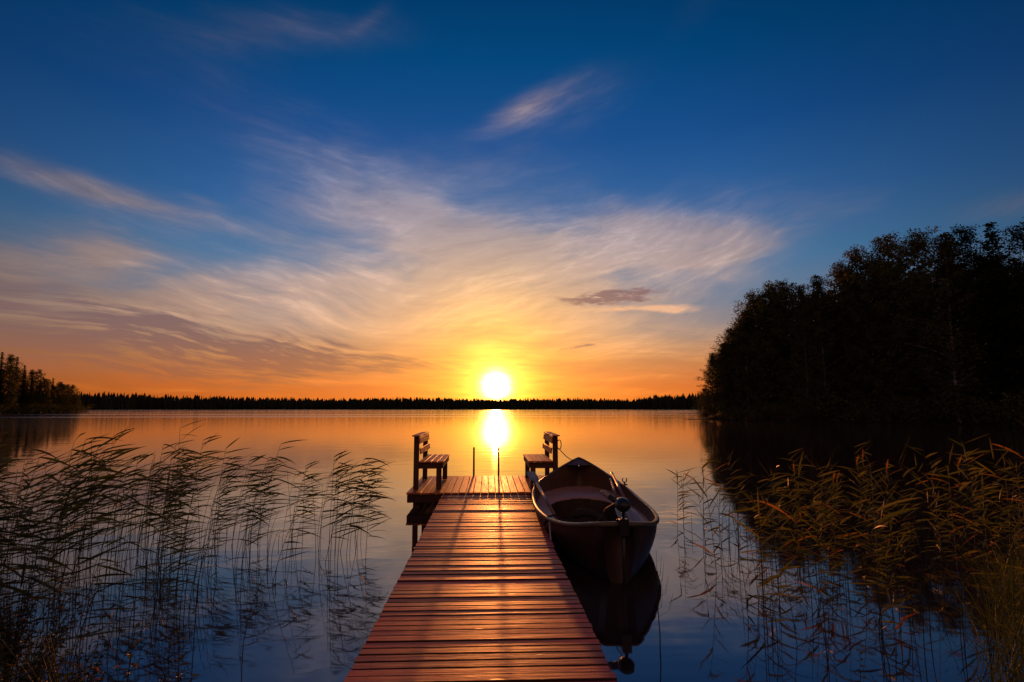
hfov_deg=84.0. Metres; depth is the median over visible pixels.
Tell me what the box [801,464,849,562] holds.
reed
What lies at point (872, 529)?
reed
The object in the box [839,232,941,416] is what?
aspen tree
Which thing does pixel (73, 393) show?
aspen tree
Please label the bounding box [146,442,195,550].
reed
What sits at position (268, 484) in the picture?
reed
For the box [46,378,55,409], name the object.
spruce tree
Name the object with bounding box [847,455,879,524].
reed
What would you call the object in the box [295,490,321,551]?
reed
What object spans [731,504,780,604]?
reed
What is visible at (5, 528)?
reed
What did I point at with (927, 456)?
reed
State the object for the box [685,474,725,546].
reed
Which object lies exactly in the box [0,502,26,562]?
reed
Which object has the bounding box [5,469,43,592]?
reed
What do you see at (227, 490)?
reed
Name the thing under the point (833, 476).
reed
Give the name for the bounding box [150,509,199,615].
reed
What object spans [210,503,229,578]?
reed
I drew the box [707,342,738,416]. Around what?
birch tree
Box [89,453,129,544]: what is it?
reed
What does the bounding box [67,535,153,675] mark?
reed
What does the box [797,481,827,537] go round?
reed
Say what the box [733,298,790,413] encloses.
aspen tree
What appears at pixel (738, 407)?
shore bush
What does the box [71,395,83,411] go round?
birch tree
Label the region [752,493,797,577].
reed
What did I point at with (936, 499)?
reed
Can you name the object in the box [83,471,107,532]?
reed
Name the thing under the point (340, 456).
reed
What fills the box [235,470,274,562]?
reed
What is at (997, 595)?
bank grass
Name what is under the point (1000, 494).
reed
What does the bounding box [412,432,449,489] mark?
bench
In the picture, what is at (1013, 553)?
reed
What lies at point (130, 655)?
leafy shoot
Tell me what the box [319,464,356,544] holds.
reed
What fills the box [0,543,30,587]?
reed
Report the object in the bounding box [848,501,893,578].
reed
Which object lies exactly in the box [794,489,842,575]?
reed
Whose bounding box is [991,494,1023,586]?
reed
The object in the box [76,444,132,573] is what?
reed
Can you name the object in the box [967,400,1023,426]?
shore bush
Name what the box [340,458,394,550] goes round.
reed
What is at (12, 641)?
shrub
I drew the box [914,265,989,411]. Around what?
birch tree
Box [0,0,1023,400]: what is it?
sky
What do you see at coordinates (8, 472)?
reed
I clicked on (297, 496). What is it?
reed
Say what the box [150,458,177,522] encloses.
reed
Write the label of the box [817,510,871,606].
reed
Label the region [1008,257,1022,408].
spruce tree
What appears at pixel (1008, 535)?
reed
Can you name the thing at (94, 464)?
reed
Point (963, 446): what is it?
reed
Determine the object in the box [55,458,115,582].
reed
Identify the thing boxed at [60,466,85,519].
reed
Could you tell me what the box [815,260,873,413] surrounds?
aspen tree
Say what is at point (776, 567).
reed
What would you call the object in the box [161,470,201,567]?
reed
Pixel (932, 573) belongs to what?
reed
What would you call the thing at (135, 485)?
reed
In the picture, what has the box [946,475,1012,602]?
reed
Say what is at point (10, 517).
reed
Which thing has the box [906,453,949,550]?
reed
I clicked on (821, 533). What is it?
reed
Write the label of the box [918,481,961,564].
reed
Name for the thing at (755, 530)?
reed
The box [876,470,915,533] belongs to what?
reed
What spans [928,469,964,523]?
reed
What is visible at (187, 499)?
reed
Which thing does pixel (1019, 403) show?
shore bush
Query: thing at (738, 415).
shore bush
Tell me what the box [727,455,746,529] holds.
reed
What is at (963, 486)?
reed
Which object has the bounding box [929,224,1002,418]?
pine tree
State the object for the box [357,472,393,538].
reed
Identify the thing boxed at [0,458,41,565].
reed
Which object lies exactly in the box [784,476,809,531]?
reed
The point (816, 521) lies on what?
reed
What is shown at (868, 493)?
reed
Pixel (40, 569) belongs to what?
reed
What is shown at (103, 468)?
reed
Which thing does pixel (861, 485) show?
reed
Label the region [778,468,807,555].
reed
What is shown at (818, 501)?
reed
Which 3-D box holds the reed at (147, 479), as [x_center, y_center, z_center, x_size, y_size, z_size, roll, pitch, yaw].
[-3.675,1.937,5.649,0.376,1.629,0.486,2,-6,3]
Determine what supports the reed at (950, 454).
in the lake
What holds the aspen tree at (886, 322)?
on the ground at (813, 419)
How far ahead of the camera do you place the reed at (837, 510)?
7.25 m
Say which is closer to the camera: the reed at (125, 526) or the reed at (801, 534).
the reed at (125, 526)
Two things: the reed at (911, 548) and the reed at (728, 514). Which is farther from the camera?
the reed at (728, 514)
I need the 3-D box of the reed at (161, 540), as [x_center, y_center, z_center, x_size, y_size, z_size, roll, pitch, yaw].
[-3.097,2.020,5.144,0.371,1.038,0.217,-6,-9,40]
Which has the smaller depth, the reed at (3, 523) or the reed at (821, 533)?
the reed at (3, 523)
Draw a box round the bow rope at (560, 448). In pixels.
[557,440,573,460]
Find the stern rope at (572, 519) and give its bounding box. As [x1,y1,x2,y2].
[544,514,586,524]
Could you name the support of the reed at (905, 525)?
in the lake
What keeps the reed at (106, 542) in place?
in the lake
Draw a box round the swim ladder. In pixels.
[473,447,499,487]
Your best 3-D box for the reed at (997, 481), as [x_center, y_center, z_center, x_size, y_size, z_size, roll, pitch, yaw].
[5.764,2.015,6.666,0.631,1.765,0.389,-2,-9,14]
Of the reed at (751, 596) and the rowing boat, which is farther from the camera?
the rowing boat
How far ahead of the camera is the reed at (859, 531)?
6.17 m
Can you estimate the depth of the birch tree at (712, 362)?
86.97 m
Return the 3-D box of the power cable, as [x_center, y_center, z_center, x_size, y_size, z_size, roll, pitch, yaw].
[1.036,1.910,6.207,0.199,0.461,1.472,-1,-7,6]
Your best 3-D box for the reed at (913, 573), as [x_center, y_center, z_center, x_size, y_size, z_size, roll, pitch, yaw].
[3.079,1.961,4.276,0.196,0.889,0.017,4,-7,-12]
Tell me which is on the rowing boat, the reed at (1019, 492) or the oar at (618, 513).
the oar at (618, 513)
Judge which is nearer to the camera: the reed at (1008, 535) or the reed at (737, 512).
the reed at (1008, 535)
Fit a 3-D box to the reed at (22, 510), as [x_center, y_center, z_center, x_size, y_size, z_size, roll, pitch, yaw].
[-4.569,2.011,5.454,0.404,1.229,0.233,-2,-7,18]
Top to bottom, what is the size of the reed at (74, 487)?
1.940 m
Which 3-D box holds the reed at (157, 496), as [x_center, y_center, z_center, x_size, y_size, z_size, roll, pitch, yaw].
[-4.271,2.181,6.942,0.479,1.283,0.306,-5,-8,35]
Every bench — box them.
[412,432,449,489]
[523,432,559,488]
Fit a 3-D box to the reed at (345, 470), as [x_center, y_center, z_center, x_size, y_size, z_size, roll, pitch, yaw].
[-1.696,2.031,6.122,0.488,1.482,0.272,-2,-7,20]
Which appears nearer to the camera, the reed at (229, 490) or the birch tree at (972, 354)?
the reed at (229, 490)
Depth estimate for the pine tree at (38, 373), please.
200.27 m
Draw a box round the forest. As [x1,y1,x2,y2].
[35,391,717,409]
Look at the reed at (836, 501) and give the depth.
6.99 m
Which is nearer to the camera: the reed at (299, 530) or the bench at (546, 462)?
the reed at (299, 530)
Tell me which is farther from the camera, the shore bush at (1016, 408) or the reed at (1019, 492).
the shore bush at (1016, 408)
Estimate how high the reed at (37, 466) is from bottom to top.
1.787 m
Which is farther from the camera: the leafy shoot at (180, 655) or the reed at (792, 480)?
the reed at (792, 480)
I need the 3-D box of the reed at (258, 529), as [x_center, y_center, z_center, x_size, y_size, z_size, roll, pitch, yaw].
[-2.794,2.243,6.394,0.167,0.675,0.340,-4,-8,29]
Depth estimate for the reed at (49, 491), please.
7.42 m
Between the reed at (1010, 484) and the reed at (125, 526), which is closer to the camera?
the reed at (125, 526)
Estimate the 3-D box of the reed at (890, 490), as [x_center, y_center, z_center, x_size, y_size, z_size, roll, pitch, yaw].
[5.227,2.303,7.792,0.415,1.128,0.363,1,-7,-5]
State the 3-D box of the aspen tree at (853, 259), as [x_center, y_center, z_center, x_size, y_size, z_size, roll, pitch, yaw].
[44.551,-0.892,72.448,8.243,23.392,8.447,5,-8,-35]
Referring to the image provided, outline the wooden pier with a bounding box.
[344,475,616,681]
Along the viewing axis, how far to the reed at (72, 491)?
7.42 m
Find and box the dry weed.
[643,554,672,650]
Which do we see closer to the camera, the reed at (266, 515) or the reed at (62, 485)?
the reed at (266, 515)
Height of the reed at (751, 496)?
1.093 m
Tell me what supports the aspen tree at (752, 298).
on the ground at (813, 419)
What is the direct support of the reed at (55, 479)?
in the lake
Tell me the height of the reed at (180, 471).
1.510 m
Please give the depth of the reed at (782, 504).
7.45 m
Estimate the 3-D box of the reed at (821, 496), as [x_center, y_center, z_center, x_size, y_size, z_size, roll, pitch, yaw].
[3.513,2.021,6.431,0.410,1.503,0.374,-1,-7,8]
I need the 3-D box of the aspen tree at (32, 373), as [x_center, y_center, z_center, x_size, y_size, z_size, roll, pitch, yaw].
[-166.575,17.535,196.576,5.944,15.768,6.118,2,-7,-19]
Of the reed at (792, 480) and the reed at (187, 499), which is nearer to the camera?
the reed at (187, 499)
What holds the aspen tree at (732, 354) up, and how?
on the ground at (813, 419)
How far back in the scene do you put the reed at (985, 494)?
6.32 m
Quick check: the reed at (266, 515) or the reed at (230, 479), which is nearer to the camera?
the reed at (266, 515)
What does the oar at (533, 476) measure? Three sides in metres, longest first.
2.042 x 0.150 x 0.053 m
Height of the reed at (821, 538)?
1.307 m
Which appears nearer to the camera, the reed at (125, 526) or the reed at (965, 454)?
the reed at (125, 526)
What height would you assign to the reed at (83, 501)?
1.779 m
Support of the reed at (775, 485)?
in the lake
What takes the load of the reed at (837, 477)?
in the lake
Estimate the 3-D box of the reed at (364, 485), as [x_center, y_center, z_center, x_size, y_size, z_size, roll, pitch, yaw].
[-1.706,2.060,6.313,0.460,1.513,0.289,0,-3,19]
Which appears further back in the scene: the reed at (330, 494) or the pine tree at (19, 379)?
the pine tree at (19, 379)
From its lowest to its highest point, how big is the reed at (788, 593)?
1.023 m
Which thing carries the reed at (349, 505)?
in the lake
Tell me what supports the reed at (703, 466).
in the lake
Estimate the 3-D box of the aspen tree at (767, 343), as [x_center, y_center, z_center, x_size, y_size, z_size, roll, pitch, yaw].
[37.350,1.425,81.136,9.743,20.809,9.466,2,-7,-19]
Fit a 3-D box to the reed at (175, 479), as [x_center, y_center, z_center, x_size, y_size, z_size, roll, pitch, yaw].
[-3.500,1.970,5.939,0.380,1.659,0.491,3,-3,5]
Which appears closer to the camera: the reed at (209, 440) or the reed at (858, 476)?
the reed at (858, 476)
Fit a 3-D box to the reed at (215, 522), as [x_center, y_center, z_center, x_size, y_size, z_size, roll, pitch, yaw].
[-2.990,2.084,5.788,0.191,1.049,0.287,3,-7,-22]
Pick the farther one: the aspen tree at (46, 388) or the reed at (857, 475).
the aspen tree at (46, 388)
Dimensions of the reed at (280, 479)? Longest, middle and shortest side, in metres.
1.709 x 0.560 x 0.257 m
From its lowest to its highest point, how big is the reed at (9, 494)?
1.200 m
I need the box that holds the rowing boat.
[532,457,658,582]
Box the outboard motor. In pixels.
[600,490,630,584]
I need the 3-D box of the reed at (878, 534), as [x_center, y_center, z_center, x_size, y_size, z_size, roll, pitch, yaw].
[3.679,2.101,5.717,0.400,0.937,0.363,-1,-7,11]
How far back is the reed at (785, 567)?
4.96 m
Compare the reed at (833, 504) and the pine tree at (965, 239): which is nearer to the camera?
the reed at (833, 504)
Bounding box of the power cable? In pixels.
[597,503,613,521]
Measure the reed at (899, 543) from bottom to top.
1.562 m
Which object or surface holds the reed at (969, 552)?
in the lake
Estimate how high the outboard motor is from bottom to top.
1.415 m
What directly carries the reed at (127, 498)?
in the lake
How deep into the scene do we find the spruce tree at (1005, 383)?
56.56 m
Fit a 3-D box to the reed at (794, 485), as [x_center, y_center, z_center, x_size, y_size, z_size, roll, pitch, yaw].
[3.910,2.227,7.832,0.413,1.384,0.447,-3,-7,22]
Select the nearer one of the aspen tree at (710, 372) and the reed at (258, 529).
the reed at (258, 529)
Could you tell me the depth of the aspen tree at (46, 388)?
200.78 m
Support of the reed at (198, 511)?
in the lake
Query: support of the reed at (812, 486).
in the lake
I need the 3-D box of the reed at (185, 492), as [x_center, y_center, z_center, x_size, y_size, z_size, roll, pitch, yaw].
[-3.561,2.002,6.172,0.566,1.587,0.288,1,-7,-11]
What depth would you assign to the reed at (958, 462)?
6.87 m
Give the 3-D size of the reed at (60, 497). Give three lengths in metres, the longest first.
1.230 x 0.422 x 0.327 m
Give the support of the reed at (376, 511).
in the lake
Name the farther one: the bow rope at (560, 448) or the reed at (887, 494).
the bow rope at (560, 448)
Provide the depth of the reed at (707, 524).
6.60 m
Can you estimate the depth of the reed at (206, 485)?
7.43 m
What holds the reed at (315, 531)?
in the lake
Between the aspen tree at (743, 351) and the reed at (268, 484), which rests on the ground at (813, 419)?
the aspen tree at (743, 351)
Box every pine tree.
[9,371,26,393]
[31,369,46,410]
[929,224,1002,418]
[957,251,1013,399]
[977,217,1023,340]
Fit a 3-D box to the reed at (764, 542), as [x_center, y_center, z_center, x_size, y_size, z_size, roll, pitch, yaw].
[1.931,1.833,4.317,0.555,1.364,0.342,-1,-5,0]
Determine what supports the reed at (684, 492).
in the lake
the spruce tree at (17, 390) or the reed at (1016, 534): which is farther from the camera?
the spruce tree at (17, 390)
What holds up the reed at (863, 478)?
in the lake
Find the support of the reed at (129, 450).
in the lake
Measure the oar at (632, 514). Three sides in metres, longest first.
2.402 x 0.150 x 0.052 m
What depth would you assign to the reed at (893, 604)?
4.20 m
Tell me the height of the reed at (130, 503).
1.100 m
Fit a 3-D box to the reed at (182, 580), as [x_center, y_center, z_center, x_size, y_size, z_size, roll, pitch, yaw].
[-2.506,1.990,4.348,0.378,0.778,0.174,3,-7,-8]
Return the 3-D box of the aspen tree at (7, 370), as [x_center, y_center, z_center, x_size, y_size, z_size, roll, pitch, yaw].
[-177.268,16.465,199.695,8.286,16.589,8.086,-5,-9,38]
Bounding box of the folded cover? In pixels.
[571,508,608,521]
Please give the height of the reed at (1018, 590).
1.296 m
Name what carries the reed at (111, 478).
in the lake
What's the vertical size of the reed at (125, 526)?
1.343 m
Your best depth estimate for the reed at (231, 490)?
7.21 m
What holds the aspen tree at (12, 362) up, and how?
on the ground at (813, 419)
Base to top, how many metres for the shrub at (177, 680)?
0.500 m
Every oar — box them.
[526,471,557,519]
[609,478,627,517]
[610,471,640,521]
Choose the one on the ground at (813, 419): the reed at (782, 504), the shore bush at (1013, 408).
the shore bush at (1013, 408)
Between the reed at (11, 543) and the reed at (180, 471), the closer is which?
the reed at (11, 543)
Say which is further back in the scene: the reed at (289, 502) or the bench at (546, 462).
the bench at (546, 462)
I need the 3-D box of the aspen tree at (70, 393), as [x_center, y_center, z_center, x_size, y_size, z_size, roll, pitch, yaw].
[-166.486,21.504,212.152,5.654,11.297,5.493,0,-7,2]
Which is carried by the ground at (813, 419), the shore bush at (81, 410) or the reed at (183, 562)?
the shore bush at (81, 410)
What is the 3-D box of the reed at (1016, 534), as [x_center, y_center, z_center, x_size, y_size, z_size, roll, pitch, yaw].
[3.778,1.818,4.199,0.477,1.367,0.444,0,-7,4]
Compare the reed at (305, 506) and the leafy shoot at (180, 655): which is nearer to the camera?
the leafy shoot at (180, 655)
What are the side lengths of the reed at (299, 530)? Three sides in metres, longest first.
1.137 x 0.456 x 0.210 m
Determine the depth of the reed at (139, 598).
3.86 m
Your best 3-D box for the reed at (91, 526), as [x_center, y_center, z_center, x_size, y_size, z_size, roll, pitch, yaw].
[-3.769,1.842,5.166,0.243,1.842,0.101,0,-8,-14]
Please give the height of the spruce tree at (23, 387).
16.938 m
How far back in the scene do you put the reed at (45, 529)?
4.01 m
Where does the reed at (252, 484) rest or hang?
in the lake
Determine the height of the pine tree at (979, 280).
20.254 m
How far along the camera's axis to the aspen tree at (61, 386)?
209.53 m
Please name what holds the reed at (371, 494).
in the lake
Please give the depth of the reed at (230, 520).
5.92 m
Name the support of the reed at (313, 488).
in the lake
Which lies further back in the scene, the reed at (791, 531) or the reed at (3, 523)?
the reed at (791, 531)
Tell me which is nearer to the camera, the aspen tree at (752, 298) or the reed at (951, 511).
the reed at (951, 511)
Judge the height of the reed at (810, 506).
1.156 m
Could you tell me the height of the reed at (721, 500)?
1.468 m
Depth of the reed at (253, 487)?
6.98 m
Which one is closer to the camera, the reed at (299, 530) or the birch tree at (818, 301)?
the reed at (299, 530)
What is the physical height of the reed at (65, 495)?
1.760 m
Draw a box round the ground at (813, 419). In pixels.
[0,405,1023,609]
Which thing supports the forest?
on the ground at (813, 419)
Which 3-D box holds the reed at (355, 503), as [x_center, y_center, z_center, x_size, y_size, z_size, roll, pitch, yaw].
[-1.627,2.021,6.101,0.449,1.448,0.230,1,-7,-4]
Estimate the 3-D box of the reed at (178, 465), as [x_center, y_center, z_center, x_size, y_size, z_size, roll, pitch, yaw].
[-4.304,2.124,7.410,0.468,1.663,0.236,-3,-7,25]
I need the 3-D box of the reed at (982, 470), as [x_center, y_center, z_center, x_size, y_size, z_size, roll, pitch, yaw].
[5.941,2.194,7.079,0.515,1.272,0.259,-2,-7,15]
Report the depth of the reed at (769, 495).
7.74 m
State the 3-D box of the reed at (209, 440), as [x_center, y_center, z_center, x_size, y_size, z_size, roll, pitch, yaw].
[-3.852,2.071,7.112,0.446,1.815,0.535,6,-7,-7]
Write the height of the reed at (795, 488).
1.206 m
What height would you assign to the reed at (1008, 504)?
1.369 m
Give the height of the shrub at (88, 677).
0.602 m
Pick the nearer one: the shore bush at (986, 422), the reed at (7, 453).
the reed at (7, 453)
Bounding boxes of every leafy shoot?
[119,623,143,681]
[169,630,190,678]
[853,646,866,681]
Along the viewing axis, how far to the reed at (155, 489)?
7.19 m
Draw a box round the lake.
[0,409,1023,681]
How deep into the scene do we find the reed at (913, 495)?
6.13 m
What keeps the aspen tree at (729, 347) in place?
on the ground at (813, 419)
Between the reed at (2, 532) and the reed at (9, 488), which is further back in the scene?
the reed at (9, 488)
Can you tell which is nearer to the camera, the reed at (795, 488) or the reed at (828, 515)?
the reed at (828, 515)
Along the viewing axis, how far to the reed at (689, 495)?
8.03 m
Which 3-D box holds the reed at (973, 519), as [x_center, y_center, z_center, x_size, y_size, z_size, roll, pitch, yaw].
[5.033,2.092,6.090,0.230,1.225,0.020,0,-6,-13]
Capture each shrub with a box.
[0,558,68,677]
[0,566,117,681]
[0,615,152,681]
[85,652,190,681]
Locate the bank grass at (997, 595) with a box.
[0,522,1023,681]
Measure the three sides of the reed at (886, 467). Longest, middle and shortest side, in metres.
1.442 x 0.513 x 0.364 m
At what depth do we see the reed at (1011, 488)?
8.28 m
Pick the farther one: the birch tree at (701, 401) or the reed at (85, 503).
the birch tree at (701, 401)
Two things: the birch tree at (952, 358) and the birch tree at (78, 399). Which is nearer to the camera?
the birch tree at (952, 358)
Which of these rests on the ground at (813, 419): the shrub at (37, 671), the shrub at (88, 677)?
the shrub at (37, 671)
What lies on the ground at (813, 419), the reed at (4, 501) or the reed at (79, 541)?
the reed at (79, 541)
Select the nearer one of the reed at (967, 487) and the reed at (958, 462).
the reed at (958, 462)
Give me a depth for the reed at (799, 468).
6.38 m
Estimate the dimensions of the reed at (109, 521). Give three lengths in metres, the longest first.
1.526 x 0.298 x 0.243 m
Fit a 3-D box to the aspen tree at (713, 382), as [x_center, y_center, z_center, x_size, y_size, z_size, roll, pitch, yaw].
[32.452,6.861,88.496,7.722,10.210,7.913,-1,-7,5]
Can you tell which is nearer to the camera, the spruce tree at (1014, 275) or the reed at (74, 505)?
the reed at (74, 505)
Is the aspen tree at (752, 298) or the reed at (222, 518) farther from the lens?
the aspen tree at (752, 298)
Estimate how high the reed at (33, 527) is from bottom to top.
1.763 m
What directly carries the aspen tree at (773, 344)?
on the ground at (813, 419)
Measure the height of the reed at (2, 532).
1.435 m
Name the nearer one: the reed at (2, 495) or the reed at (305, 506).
the reed at (2, 495)
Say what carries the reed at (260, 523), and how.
in the lake
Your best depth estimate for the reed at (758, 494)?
7.24 m
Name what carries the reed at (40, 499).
in the lake
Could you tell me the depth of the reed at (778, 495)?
7.73 m
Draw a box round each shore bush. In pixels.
[38,402,65,412]
[59,403,84,411]
[68,402,92,412]
[695,409,712,418]
[712,401,772,419]
[714,404,756,417]
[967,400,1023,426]
[970,391,1023,424]
[991,385,1023,426]
[1002,392,1023,417]
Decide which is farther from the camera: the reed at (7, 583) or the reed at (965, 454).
the reed at (965, 454)
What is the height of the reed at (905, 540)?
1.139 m
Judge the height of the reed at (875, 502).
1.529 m
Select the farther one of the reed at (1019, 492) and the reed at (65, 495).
the reed at (1019, 492)
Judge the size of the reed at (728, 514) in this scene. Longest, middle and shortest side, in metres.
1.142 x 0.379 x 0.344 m
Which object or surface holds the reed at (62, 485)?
in the lake
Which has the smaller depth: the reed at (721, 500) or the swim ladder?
the reed at (721, 500)
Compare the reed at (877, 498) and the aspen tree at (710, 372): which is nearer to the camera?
the reed at (877, 498)
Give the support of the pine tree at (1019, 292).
on the ground at (813, 419)
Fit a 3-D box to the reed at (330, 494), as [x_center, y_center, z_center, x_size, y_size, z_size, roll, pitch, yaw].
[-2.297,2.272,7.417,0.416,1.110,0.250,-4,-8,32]
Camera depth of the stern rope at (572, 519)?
6.68 m
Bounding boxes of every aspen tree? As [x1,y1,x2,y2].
[0,354,25,412]
[0,364,22,404]
[20,369,41,411]
[33,378,53,411]
[51,382,68,411]
[58,384,74,411]
[65,384,80,410]
[696,353,731,413]
[698,344,738,403]
[705,327,750,415]
[709,326,761,414]
[714,291,782,413]
[716,311,781,406]
[731,280,813,414]
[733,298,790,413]
[747,278,821,415]
[751,299,814,402]
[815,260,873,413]
[822,244,900,415]
[835,258,923,411]
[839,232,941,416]
[870,226,975,415]
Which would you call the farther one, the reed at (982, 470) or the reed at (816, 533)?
the reed at (982, 470)
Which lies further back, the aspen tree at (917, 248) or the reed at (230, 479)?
the aspen tree at (917, 248)
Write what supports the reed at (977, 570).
in the lake
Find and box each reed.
[0,432,30,476]
[0,449,71,581]
[0,453,26,504]
[0,457,90,603]
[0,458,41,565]
[0,459,26,570]
[0,461,23,530]
[0,472,20,529]
[0,480,63,598]
[0,487,24,555]
[0,488,16,586]
[0,496,27,588]
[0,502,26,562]
[0,506,68,607]
[0,530,31,582]
[0,541,28,581]
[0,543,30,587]
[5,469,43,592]
[8,485,50,562]
[9,491,39,575]
[10,521,72,645]
[11,452,47,530]
[16,484,86,626]
[21,480,55,538]
[27,449,109,599]
[32,456,73,591]
[32,491,110,630]
[33,465,67,530]
[42,445,122,590]
[45,471,81,546]
[46,467,84,535]
[49,433,117,596]
[49,434,126,592]
[50,457,81,537]
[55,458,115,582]
[56,492,134,626]
[60,433,138,586]
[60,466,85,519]
[64,449,141,603]
[65,472,89,547]
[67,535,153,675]
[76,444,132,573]
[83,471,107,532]
[89,443,104,588]
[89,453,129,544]
[97,464,133,570]
[99,469,150,558]
[100,426,155,570]
[107,563,169,654]
[110,481,142,596]
[115,454,162,557]
[120,452,176,573]
[120,476,150,540]
[134,466,189,577]
[139,467,178,539]
[141,462,173,536]
[145,460,170,540]
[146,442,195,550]
[146,454,173,581]
[147,504,178,589]
[150,455,207,549]
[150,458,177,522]
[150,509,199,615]
[150,528,218,626]
[155,549,208,627]
[157,449,208,562]
[157,474,177,541]
[158,452,209,560]
[159,465,212,561]
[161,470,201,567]
[162,440,196,533]
[164,452,198,517]
[169,502,207,581]
[185,433,232,535]
[191,456,222,518]
[194,456,204,547]
[201,494,237,581]
[204,456,250,544]
[207,492,227,569]
[208,499,253,563]
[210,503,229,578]
[212,438,253,546]
[215,458,251,532]
[217,468,248,551]
[231,454,274,545]
[232,455,276,538]
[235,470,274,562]
[241,486,292,567]
[245,510,276,556]
[246,457,286,532]
[248,458,291,535]
[257,440,303,538]
[258,496,274,569]
[272,494,325,585]
[282,471,318,541]
[285,475,328,563]
[287,474,300,544]
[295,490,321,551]
[301,460,333,542]
[312,487,328,549]
[317,472,347,535]
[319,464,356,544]
[325,470,377,563]
[329,451,363,541]
[330,459,369,562]
[337,461,381,564]
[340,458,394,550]
[346,458,381,553]
[355,467,391,532]
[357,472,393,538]
[366,479,392,547]
[664,467,696,532]
[672,472,701,525]
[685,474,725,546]
[686,460,726,565]
[688,494,716,553]
[707,453,736,539]
[716,513,768,625]
[717,476,739,544]
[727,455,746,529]
[727,490,805,627]
[731,475,756,550]
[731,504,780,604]
[736,501,778,567]
[738,487,776,567]
[742,473,772,536]
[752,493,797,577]
[754,481,809,593]
[758,505,789,564]
[760,463,789,549]
[763,472,783,528]
[765,468,788,531]
[767,465,795,531]
[770,516,785,615]
[774,535,807,643]
[776,450,816,556]
[778,457,811,525]
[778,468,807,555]
[779,464,806,516]
[779,499,809,561]
[782,510,817,565]
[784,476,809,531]
[786,448,808,527]
[786,494,843,596]
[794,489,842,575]
[795,513,841,605]
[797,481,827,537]
[797,496,848,573]
[797,500,829,563]
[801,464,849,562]
[802,478,848,586]
[804,482,839,529]
[805,456,839,554]
[806,477,830,540]
[812,464,834,540]
[814,472,852,550]
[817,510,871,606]
[820,472,856,549]
[820,474,843,532]
[821,478,846,535]
[823,454,852,544]
[833,492,895,590]
[837,466,883,555]
[842,454,895,565]
[843,495,872,560]
[844,474,913,633]
[845,451,877,523]
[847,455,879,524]
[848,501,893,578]
[850,441,874,524]
[851,460,873,526]
[852,493,900,566]
[855,466,880,524]
[858,524,915,631]
[861,486,913,624]
[861,505,901,574]
[865,468,891,546]
[867,470,921,622]
[873,460,918,555]
[876,466,900,526]
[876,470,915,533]
[888,489,924,579]
[891,440,935,563]
[893,488,918,555]
[904,443,950,540]
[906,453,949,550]
[910,500,942,620]
[911,447,953,526]
[912,549,918,606]
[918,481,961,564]
[922,481,954,556]
[923,526,939,616]
[927,473,1006,603]
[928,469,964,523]
[931,443,966,525]
[931,470,983,569]
[946,452,989,523]
[946,456,984,543]
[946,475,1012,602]
[948,434,987,523]
[948,472,957,549]
[950,451,988,535]
[960,464,1001,539]
[965,472,1000,557]
[966,438,1023,548]
[968,538,988,620]
[972,484,1013,535]
[972,489,977,562]
[973,520,1023,660]
[984,466,1023,559]
[985,496,1023,591]
[987,459,1023,527]
[987,466,1014,541]
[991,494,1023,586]
[992,464,1022,521]
[992,505,1021,588]
[992,529,1023,624]
[993,449,1023,544]
[998,457,1023,539]
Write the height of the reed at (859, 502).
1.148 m
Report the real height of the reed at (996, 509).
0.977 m
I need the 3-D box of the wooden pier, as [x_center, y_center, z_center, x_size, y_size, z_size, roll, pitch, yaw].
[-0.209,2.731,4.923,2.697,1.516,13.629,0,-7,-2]
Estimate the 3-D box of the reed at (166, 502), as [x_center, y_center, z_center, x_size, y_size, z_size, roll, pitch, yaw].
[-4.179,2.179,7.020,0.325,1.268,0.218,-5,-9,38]
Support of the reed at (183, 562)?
in the lake
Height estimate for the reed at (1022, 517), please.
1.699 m
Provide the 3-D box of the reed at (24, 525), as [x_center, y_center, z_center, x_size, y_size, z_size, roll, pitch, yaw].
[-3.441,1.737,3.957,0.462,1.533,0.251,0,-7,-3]
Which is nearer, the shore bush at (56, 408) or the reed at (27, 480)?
the reed at (27, 480)
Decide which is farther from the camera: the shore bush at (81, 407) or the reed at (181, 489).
the shore bush at (81, 407)
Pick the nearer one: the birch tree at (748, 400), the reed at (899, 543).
the reed at (899, 543)
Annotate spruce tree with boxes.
[0,352,7,407]
[6,357,22,410]
[14,365,29,410]
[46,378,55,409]
[966,222,1023,415]
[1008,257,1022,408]
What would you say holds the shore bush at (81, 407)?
on the ground at (813, 419)
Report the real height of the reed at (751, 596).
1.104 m
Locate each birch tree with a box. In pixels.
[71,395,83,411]
[692,388,715,417]
[701,352,724,416]
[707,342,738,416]
[728,308,770,416]
[789,274,852,416]
[896,231,997,423]
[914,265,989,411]
[929,269,989,409]
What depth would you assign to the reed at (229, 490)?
6.60 m
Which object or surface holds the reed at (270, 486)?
in the lake
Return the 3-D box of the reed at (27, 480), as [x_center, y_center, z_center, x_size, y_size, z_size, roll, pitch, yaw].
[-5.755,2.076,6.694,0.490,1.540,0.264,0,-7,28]
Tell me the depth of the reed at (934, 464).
6.97 m

